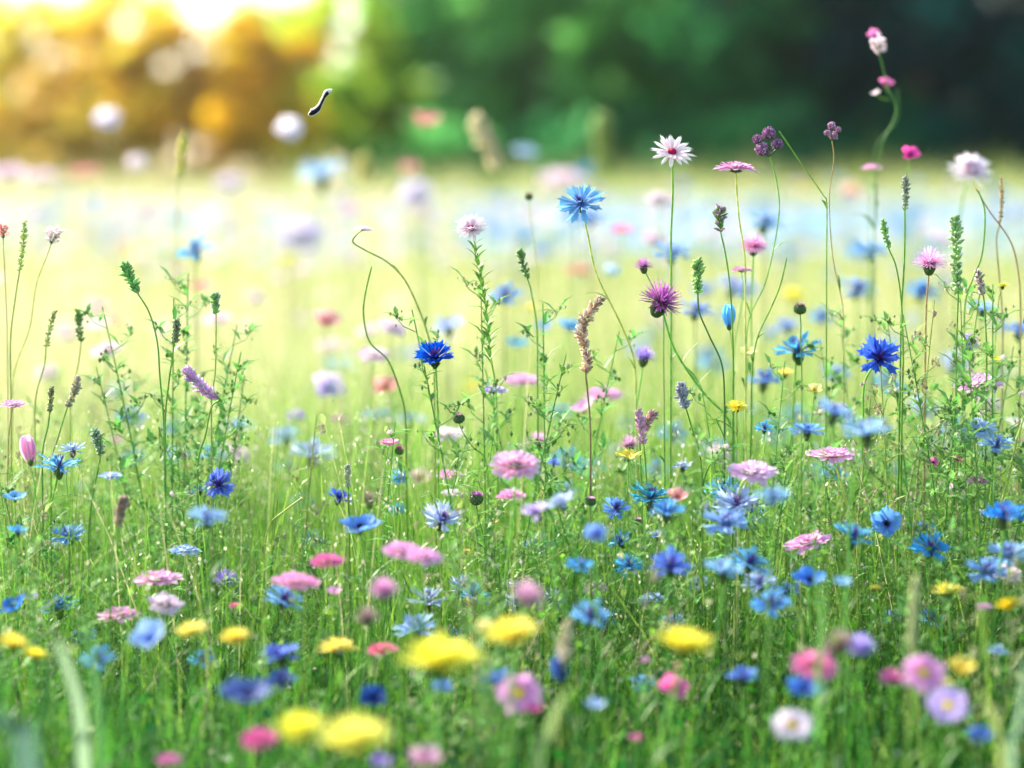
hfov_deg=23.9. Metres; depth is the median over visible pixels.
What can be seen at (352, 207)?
scabious
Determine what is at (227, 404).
herb
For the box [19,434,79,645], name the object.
bell flower
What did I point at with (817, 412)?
herb
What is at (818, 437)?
herb
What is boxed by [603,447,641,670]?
cup flower
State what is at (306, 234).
scabious
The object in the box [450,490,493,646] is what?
button flower
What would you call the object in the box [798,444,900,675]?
herb
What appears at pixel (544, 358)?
herb
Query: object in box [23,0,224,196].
bush
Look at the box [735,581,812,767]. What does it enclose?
curved stem
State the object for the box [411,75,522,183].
tree
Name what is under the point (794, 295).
dandelion
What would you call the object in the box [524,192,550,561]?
button flower
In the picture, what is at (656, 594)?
scabious
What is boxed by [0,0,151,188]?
bush
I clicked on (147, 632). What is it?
cup flower
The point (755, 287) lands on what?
cornflower
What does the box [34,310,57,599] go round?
flower spike
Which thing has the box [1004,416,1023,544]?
cup flower
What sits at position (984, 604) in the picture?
scabious
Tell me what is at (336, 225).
cup flower
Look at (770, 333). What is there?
cornflower
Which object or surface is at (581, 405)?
cup flower
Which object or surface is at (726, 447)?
herb
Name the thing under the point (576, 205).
cornflower
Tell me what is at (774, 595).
cornflower
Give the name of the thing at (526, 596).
thistle
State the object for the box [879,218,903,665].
flower spike
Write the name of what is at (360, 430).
herb
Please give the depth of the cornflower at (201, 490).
2.40 m
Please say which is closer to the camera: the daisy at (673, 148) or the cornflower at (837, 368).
the daisy at (673, 148)
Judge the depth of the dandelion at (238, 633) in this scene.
1.85 m
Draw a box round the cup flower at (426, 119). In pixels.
[414,112,440,446]
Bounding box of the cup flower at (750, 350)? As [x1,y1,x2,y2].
[715,346,755,629]
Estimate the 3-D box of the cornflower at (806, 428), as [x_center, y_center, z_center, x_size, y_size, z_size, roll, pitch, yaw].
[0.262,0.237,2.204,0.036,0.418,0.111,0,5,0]
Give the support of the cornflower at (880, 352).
on the ground
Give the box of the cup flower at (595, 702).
[585,696,605,767]
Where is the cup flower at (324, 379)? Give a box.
[312,369,347,501]
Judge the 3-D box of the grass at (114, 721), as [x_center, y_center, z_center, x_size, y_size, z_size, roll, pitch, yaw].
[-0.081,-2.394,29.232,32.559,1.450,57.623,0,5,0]
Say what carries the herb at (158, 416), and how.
on the ground
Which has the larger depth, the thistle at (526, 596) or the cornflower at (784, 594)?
the cornflower at (784, 594)
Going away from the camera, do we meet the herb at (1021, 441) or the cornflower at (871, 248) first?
the herb at (1021, 441)
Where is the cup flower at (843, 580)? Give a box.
[834,576,863,767]
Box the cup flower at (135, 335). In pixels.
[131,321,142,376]
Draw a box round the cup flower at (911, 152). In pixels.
[891,146,926,467]
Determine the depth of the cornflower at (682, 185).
6.02 m
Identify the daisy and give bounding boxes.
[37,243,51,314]
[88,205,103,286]
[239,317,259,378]
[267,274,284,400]
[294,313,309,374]
[369,438,398,622]
[384,296,404,391]
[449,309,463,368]
[454,213,502,608]
[495,672,543,767]
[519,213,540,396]
[610,222,634,475]
[651,135,696,651]
[769,707,813,767]
[901,653,945,767]
[924,686,969,767]
[944,151,995,441]
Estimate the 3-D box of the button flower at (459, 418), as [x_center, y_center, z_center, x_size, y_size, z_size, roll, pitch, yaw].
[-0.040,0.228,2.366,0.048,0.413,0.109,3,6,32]
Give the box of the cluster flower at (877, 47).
[843,28,896,547]
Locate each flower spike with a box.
[10,220,28,617]
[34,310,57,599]
[41,386,54,618]
[50,375,81,625]
[70,310,84,636]
[88,427,105,704]
[109,495,130,755]
[118,261,169,714]
[164,318,180,642]
[175,131,190,468]
[180,364,219,703]
[209,291,220,698]
[344,464,351,679]
[357,152,372,323]
[468,111,516,422]
[516,247,539,593]
[558,618,574,767]
[573,295,605,706]
[590,111,616,385]
[634,408,647,667]
[639,409,658,673]
[673,381,703,658]
[691,257,725,653]
[712,203,733,641]
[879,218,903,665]
[895,175,910,626]
[906,575,920,767]
[946,215,964,652]
[974,268,987,655]
[996,176,1004,636]
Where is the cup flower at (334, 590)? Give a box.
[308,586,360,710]
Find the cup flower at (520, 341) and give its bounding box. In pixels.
[503,336,528,505]
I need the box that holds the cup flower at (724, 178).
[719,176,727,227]
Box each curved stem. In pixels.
[256,497,302,724]
[352,225,437,625]
[362,266,409,658]
[698,417,724,687]
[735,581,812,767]
[746,257,786,652]
[779,131,827,639]
[870,89,898,544]
[956,191,985,607]
[975,188,1022,623]
[988,417,1023,726]
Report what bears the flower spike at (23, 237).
on the ground
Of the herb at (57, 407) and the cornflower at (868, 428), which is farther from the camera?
the herb at (57, 407)
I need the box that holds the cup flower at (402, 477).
[392,470,408,606]
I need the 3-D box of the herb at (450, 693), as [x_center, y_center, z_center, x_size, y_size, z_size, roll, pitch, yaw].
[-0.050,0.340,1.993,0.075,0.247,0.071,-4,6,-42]
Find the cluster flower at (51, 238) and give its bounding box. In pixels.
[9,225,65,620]
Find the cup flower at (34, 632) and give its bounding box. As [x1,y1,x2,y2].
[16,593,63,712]
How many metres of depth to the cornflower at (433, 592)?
2.20 m
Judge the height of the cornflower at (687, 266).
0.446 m
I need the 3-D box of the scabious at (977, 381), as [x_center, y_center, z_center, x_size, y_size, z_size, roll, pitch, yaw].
[0.454,0.208,2.401,0.053,0.446,0.122,0,5,0]
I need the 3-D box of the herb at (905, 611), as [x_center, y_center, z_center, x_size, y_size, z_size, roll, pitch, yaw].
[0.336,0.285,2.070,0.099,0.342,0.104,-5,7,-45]
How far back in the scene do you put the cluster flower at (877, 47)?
2.74 m
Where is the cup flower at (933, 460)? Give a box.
[928,457,966,649]
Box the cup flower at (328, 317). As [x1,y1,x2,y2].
[313,308,343,513]
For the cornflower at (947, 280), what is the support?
on the ground
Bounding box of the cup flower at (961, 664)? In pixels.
[916,655,975,767]
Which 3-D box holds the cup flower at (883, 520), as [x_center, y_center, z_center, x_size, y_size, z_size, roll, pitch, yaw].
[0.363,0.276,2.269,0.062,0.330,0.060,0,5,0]
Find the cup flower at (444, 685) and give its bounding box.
[419,680,451,767]
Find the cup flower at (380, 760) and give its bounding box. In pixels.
[370,752,390,767]
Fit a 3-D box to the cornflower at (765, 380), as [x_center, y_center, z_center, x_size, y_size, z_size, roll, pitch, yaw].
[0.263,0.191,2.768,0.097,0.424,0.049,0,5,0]
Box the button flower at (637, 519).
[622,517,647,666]
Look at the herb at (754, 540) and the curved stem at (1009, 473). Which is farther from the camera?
the herb at (754, 540)
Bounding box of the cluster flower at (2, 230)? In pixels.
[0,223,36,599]
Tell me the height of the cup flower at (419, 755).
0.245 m
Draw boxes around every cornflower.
[4,525,27,684]
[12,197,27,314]
[33,452,81,672]
[39,593,78,700]
[51,523,84,700]
[58,441,86,604]
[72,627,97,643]
[79,642,116,672]
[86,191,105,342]
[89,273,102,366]
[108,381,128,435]
[113,406,147,520]
[120,448,146,523]
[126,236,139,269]
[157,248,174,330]
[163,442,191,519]
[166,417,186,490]
[176,233,213,478]
[180,467,235,696]
[185,504,242,767]
[187,648,213,742]
[191,484,219,582]
[194,442,226,495]
[223,417,254,533]
[258,641,300,765]
[264,583,303,740]
[264,667,300,767]
[269,424,301,582]
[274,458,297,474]
[287,434,337,542]
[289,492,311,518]
[290,487,351,668]
[295,156,352,405]
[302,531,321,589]
[322,354,357,441]
[340,406,390,483]
[344,502,405,629]
[391,611,436,719]
[392,348,409,412]
[394,411,427,515]
[406,587,454,698]
[407,346,425,428]
[413,339,455,629]
[421,499,464,630]
[430,314,464,465]
[448,574,475,702]
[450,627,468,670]
[461,583,491,634]
[477,667,510,767]
[486,227,503,336]
[487,280,522,523]
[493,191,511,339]
[504,590,519,667]
[506,145,538,410]
[510,267,523,365]
[513,229,532,441]
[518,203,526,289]
[518,291,530,409]
[521,499,597,767]
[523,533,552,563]
[530,488,618,742]
[532,243,554,383]
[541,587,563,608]
[543,458,560,695]
[545,402,572,471]
[550,445,583,553]
[554,480,580,570]
[556,184,640,636]
[558,211,580,418]
[563,556,602,759]
[569,598,612,766]
[574,207,606,385]
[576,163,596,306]
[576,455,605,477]
[577,263,596,395]
[582,238,598,406]
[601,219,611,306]
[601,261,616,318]
[601,496,630,719]
[602,553,643,708]
[603,480,669,678]
[606,529,678,666]
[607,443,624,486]
[616,544,692,753]
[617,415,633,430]
[621,529,675,657]
[624,339,650,369]
[630,674,657,761]
[639,328,656,389]
[646,455,673,570]
[647,496,702,767]
[651,239,691,515]
[653,420,689,462]
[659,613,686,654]
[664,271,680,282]
[673,460,694,664]
[674,180,692,341]
[679,298,714,593]
[680,243,694,324]
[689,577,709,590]
[690,281,716,432]
[690,556,746,766]
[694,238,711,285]
[695,499,717,550]
[696,346,722,422]
[697,438,726,475]
[698,352,729,438]
[702,506,748,755]
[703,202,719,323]
[704,476,734,652]
[712,482,751,670]
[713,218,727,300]
[713,483,758,722]
[714,273,749,442]
[714,310,723,417]
[715,483,796,767]
[725,665,782,767]
[728,545,771,755]
[729,366,781,543]
[735,276,761,402]
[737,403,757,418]
[741,566,777,767]
[744,500,765,604]
[746,208,785,457]
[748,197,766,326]
[749,585,791,765]
[754,420,780,668]
[759,327,781,404]
[759,327,823,606]
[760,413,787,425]
[762,423,789,478]
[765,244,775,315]
[770,580,799,702]
[771,317,799,462]
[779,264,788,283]
[781,403,813,517]
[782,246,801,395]
[787,421,824,659]
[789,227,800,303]
[794,395,856,757]
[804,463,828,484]
[806,521,886,753]
[807,304,833,435]
[813,461,850,574]
[820,363,851,483]
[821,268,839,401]
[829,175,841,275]
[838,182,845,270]
[839,417,892,764]
[840,276,877,448]
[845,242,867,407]
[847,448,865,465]
[852,237,888,477]
[857,334,901,657]
[870,371,898,479]
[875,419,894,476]
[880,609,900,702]
[881,334,899,413]
[883,383,918,582]
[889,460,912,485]
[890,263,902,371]
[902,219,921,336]
[904,277,941,465]
[904,394,937,518]
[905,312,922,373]
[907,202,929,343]
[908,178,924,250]
[908,519,937,634]
[908,530,951,719]
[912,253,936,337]
[917,606,944,629]
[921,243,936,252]
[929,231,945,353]
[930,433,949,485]
[935,274,952,417]
[937,417,966,466]
[938,349,970,397]
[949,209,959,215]
[963,299,998,516]
[964,556,1009,762]
[966,644,1008,767]
[973,433,1014,698]
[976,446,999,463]
[976,500,1023,759]
[987,540,1023,731]
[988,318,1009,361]
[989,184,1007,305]
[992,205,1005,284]
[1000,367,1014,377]
[1001,320,1023,503]
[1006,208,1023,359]
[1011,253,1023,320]
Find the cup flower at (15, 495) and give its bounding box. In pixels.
[1,490,25,657]
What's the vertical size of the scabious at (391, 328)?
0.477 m
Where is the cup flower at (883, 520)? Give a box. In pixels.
[869,505,907,649]
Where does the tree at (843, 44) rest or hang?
on the ground
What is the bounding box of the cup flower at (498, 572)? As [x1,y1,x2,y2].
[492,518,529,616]
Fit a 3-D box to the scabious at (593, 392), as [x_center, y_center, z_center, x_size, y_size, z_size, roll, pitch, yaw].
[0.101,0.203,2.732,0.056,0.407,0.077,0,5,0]
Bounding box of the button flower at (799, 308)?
[770,301,833,605]
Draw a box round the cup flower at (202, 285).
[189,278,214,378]
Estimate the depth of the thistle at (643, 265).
2.39 m
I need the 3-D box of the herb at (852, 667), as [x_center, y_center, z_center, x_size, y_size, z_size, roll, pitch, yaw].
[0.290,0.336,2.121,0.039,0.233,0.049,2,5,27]
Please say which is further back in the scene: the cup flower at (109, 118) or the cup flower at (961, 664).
the cup flower at (109, 118)
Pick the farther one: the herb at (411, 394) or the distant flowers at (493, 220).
the distant flowers at (493, 220)
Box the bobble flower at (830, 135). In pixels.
[824,121,845,566]
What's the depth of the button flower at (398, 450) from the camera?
2.35 m
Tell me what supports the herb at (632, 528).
on the ground
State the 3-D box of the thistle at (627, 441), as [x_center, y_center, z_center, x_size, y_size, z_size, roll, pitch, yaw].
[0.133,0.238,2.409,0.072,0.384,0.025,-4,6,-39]
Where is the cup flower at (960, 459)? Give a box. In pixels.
[937,455,993,620]
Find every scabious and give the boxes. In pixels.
[0,162,30,328]
[0,399,27,625]
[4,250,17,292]
[19,169,63,382]
[24,208,46,355]
[34,363,61,479]
[52,319,75,420]
[53,327,76,428]
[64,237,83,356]
[66,166,99,350]
[83,298,108,346]
[88,340,124,547]
[97,605,140,736]
[98,471,133,684]
[128,251,152,388]
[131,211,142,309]
[132,568,184,700]
[133,202,155,372]
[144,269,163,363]
[145,590,184,709]
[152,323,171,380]
[154,753,182,767]
[164,544,201,681]
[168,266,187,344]
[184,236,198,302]
[201,313,234,479]
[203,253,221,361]
[211,173,246,355]
[221,442,251,609]
[222,602,243,733]
[240,726,277,767]
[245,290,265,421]
[255,237,271,308]
[255,553,345,714]
[270,571,321,763]
[273,214,327,370]
[274,409,306,540]
[277,203,294,363]
[278,246,295,354]
[290,265,311,397]
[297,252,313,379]
[305,176,317,329]
[314,338,352,454]
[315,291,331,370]
[329,415,345,481]
[332,193,351,326]
[343,201,363,401]
[343,255,360,365]
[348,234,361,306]
[352,346,390,534]
[354,642,414,767]
[355,324,381,432]
[368,212,385,336]
[375,316,406,514]
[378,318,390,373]
[381,541,420,767]
[381,547,443,767]
[396,179,434,326]
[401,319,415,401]
[425,426,465,541]
[430,469,462,580]
[434,259,448,335]
[439,332,461,403]
[441,489,467,675]
[476,449,541,717]
[478,385,507,581]
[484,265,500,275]
[485,579,546,711]
[491,489,526,720]
[499,373,549,574]
[504,203,521,329]
[519,254,541,400]
[535,168,587,351]
[564,265,594,439]
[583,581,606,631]
[585,385,624,570]
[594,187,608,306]
[601,241,618,351]
[633,592,668,719]
[637,229,667,439]
[643,190,681,428]
[646,313,669,381]
[651,257,667,415]
[702,443,738,462]
[709,234,728,338]
[714,161,757,697]
[719,266,751,602]
[726,460,779,699]
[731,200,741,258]
[735,228,749,329]
[784,529,832,653]
[789,646,857,733]
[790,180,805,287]
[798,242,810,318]
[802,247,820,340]
[806,446,870,644]
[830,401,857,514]
[861,164,888,552]
[879,669,902,767]
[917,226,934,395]
[919,476,988,679]
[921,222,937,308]
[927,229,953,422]
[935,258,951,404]
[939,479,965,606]
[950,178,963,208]
[951,372,1003,610]
[958,417,997,562]
[964,602,992,767]
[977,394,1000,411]
[990,563,1022,717]
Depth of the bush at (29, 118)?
42.95 m
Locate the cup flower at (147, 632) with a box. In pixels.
[128,617,163,767]
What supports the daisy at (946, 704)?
on the ground
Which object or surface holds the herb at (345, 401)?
on the ground
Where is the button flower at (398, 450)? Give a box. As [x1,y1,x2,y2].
[392,446,403,660]
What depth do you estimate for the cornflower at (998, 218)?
7.54 m
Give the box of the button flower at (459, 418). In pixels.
[453,412,503,662]
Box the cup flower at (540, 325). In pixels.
[528,319,553,416]
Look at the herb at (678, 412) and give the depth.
3.08 m
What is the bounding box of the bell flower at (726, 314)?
[722,304,767,609]
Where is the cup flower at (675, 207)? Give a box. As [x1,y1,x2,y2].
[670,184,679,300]
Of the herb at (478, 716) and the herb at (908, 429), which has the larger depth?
the herb at (908, 429)
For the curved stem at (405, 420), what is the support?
on the ground
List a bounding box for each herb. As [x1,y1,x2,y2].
[0,396,73,624]
[0,415,66,669]
[0,428,24,505]
[0,449,62,666]
[0,482,67,692]
[0,536,123,763]
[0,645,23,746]
[0,669,20,766]
[3,502,63,710]
[12,517,84,721]
[13,372,96,527]
[15,453,85,566]
[18,448,77,529]
[26,472,68,548]
[32,456,105,592]
[45,516,86,627]
[47,367,105,500]
[52,460,115,615]
[66,560,172,763]
[74,266,256,687]
[79,290,261,684]
[79,372,127,537]
[82,371,205,622]
[101,367,175,504]
[103,357,170,510]
[116,524,142,606]
[121,379,195,503]
[130,675,170,751]
[140,384,247,557]
[140,526,174,617]
[141,514,181,594]
[146,484,230,728]
[153,367,258,677]
[153,700,177,766]
[154,394,235,556]
[167,439,253,677]
[189,685,233,767]
[190,575,244,747]
[225,427,256,540]
[229,399,299,492]
[230,491,272,567]
[231,491,298,648]
[240,515,358,707]
[241,557,266,643]
[245,515,272,578]
[251,413,328,649]
[254,648,334,767]
[259,536,339,709]
[277,622,314,691]
[296,722,324,764]
[300,394,382,540]
[307,543,337,646]
[308,418,378,536]
[331,538,370,641]
[335,503,357,572]
[343,371,420,536]
[346,422,412,668]
[353,407,393,510]
[360,421,414,574]
[383,266,584,668]
[390,558,416,645]
[399,602,516,767]
[401,487,506,734]
[405,663,491,767]
[410,436,485,534]
[421,542,452,669]
[422,630,470,757]
[430,702,477,767]
[443,539,540,766]
[451,481,512,641]
[454,640,518,767]
[462,504,493,620]
[462,668,510,767]
[463,566,498,680]
[465,513,560,683]
[468,296,648,649]
[480,548,518,648]
[481,591,573,767]
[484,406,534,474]
[491,462,582,552]
[504,586,569,766]
[506,407,567,486]
[527,530,614,742]
[529,434,662,692]
[534,386,608,523]
[542,630,597,767]
[547,430,659,686]
[549,401,633,594]
[563,503,627,662]
[566,568,621,706]
[582,673,626,764]
[586,464,636,628]
[598,482,637,633]
[599,461,662,670]
[608,426,726,736]
[620,391,686,511]
[620,560,696,766]
[637,368,717,465]
[644,474,692,570]
[660,457,800,668]
[673,398,742,540]
[675,353,819,698]
[679,341,758,467]
[680,435,748,710]
[691,459,713,554]
[691,655,738,757]
[703,611,746,720]
[707,505,768,621]
[714,423,764,498]
[729,401,828,651]
[741,408,810,552]
[753,378,842,527]
[760,472,828,695]
[763,604,850,767]
[764,430,823,547]
[768,535,833,710]
[777,455,808,567]
[778,399,832,606]
[781,457,840,595]
[783,550,826,637]
[795,379,910,641]
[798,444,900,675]
[799,425,904,663]
[802,300,951,625]
[805,595,821,649]
[814,394,882,631]
[819,505,875,613]
[826,651,856,751]
[832,301,978,668]
[836,379,853,466]
[842,558,884,678]
[855,392,932,537]
[857,276,1006,670]
[863,658,919,767]
[864,648,881,704]
[871,516,971,767]
[877,273,1023,665]
[882,524,926,654]
[896,442,974,566]
[897,409,968,575]
[900,482,921,590]
[908,390,964,548]
[916,435,1023,714]
[918,280,1023,687]
[920,524,964,669]
[933,344,1023,502]
[938,499,1023,663]
[939,424,967,563]
[944,551,1023,767]
[945,346,1023,650]
[947,404,1023,583]
[949,474,997,610]
[955,576,1023,711]
[965,394,1023,458]
[987,408,1023,506]
[989,364,1022,478]
[1002,452,1023,648]
[1006,587,1023,681]
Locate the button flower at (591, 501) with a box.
[580,496,610,653]
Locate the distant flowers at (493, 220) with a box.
[0,194,1023,350]
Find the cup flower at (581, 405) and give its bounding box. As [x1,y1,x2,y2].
[569,397,620,581]
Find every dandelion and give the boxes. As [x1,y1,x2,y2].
[0,630,32,765]
[21,646,67,724]
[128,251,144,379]
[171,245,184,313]
[171,620,207,767]
[219,627,252,767]
[272,710,328,767]
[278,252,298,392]
[311,710,394,767]
[314,635,362,762]
[384,630,487,767]
[453,618,493,767]
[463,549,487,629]
[464,379,480,394]
[478,614,540,767]
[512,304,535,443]
[638,624,716,767]
[704,398,748,691]
[774,368,802,530]
[779,286,807,400]
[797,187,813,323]
[820,585,905,719]
[926,579,969,690]
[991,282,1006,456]
[992,595,1023,728]
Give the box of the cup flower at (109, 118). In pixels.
[92,106,120,377]
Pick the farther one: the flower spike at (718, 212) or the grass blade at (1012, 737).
the flower spike at (718, 212)
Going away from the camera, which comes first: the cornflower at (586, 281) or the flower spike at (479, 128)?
the flower spike at (479, 128)
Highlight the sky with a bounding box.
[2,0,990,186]
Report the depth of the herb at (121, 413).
2.43 m
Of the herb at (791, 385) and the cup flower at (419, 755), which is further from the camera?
the herb at (791, 385)
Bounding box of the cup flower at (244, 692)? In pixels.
[216,675,273,767]
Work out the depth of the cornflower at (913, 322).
5.11 m
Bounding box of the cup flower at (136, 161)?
[126,154,147,387]
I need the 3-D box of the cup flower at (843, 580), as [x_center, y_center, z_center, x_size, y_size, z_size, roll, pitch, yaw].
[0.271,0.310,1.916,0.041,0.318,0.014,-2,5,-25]
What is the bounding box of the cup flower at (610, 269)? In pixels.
[601,263,620,454]
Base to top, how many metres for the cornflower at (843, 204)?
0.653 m
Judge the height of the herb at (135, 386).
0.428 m
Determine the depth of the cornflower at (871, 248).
3.04 m
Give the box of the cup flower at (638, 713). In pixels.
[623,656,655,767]
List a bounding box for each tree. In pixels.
[277,0,433,190]
[335,0,522,190]
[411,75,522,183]
[412,0,664,186]
[451,28,570,186]
[542,0,717,185]
[608,0,833,179]
[627,0,757,116]
[683,0,909,182]
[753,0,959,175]
[801,0,1023,192]
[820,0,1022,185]
[889,0,1023,169]
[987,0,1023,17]
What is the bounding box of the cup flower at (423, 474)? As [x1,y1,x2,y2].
[410,466,453,573]
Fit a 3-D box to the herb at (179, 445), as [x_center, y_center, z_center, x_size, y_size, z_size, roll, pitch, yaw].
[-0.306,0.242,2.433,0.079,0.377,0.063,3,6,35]
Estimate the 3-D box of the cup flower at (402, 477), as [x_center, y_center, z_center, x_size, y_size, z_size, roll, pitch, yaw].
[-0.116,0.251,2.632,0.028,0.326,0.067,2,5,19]
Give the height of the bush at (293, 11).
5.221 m
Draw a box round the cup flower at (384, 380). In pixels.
[372,374,400,537]
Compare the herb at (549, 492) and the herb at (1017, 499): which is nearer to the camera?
the herb at (1017, 499)
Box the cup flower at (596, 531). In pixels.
[581,523,607,765]
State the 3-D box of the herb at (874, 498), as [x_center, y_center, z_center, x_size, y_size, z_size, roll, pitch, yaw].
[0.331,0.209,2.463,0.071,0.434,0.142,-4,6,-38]
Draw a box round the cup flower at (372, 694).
[358,683,385,751]
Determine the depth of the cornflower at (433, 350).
2.30 m
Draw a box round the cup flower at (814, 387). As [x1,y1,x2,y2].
[775,382,830,653]
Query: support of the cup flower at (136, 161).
on the ground
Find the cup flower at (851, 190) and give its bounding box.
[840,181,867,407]
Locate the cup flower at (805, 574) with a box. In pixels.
[761,564,828,767]
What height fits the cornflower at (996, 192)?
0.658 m
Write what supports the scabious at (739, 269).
on the ground
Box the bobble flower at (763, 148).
[703,126,784,599]
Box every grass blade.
[0,711,39,767]
[56,636,89,767]
[90,622,104,767]
[533,689,568,767]
[815,569,826,767]
[976,686,1005,767]
[1008,658,1023,767]
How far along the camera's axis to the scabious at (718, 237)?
6.15 m
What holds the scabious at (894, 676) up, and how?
on the ground
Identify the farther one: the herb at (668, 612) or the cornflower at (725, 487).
the cornflower at (725, 487)
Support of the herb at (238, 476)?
on the ground
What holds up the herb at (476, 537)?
on the ground
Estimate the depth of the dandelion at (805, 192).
6.92 m
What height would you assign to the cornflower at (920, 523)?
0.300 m
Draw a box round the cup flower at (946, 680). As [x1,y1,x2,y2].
[924,678,949,767]
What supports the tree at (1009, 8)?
on the ground
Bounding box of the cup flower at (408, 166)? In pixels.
[398,161,429,388]
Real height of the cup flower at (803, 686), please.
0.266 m
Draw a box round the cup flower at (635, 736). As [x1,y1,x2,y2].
[624,733,642,767]
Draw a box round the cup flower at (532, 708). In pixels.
[522,701,549,767]
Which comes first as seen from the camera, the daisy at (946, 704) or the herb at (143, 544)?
the daisy at (946, 704)
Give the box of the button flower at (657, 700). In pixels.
[634,664,681,767]
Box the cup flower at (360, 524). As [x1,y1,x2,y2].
[338,513,394,719]
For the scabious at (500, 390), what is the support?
on the ground
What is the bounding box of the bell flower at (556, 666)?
[551,656,589,767]
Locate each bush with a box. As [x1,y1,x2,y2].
[0,0,43,114]
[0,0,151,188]
[0,98,94,200]
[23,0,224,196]
[92,2,263,195]
[187,19,334,196]
[200,0,346,189]
[338,118,518,196]
[500,107,693,195]
[651,94,840,197]
[769,84,960,198]
[899,76,1023,195]
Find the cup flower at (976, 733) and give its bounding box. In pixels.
[966,725,993,767]
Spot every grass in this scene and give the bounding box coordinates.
[0,115,1023,767]
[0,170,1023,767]
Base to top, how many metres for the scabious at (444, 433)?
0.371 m
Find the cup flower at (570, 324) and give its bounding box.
[534,318,579,504]
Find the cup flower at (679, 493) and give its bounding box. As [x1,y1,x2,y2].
[634,486,688,708]
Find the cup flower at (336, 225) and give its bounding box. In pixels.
[330,170,343,323]
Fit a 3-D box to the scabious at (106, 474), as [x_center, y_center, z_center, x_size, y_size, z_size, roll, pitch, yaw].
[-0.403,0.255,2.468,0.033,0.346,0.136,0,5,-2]
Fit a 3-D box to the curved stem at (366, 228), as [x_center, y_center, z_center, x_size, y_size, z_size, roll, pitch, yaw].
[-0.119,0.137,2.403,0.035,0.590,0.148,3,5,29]
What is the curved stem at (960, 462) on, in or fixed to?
on the ground
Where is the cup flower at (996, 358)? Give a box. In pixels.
[984,357,1000,594]
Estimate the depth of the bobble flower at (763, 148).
2.30 m
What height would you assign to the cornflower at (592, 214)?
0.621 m
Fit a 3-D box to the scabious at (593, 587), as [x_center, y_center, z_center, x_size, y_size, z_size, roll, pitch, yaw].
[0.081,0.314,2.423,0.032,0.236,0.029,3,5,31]
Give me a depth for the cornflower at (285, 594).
2.08 m
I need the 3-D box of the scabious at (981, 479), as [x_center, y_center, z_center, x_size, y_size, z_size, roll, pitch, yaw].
[0.421,0.261,2.325,0.075,0.350,0.032,3,5,29]
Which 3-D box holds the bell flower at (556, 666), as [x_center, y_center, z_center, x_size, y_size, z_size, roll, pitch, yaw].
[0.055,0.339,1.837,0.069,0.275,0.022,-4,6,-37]
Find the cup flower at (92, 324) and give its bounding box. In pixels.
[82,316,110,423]
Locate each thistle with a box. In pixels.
[211,567,260,719]
[302,604,380,767]
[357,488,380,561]
[367,575,421,767]
[469,578,545,767]
[511,430,547,601]
[611,344,657,626]
[617,434,660,619]
[635,258,666,656]
[639,278,743,653]
[738,232,768,572]
[824,627,879,767]
[846,631,897,767]
[899,245,947,632]
[953,332,990,529]
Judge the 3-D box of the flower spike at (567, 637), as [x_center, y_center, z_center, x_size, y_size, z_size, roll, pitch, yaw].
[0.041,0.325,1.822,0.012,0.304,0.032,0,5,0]
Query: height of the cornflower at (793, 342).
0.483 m
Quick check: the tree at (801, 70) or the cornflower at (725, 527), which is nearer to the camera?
the cornflower at (725, 527)
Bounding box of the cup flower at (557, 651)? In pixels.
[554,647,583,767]
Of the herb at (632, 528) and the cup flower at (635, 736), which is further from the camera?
the herb at (632, 528)
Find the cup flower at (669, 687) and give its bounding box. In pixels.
[635,672,699,767]
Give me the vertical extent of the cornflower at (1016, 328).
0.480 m
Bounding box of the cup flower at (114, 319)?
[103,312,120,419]
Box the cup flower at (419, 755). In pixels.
[408,743,441,767]
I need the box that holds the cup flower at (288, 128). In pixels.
[274,116,302,399]
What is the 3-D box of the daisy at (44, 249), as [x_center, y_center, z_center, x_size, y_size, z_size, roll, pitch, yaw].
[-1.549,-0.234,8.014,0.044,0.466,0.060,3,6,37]
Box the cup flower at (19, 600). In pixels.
[0,592,55,750]
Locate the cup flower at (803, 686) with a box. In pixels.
[786,676,822,767]

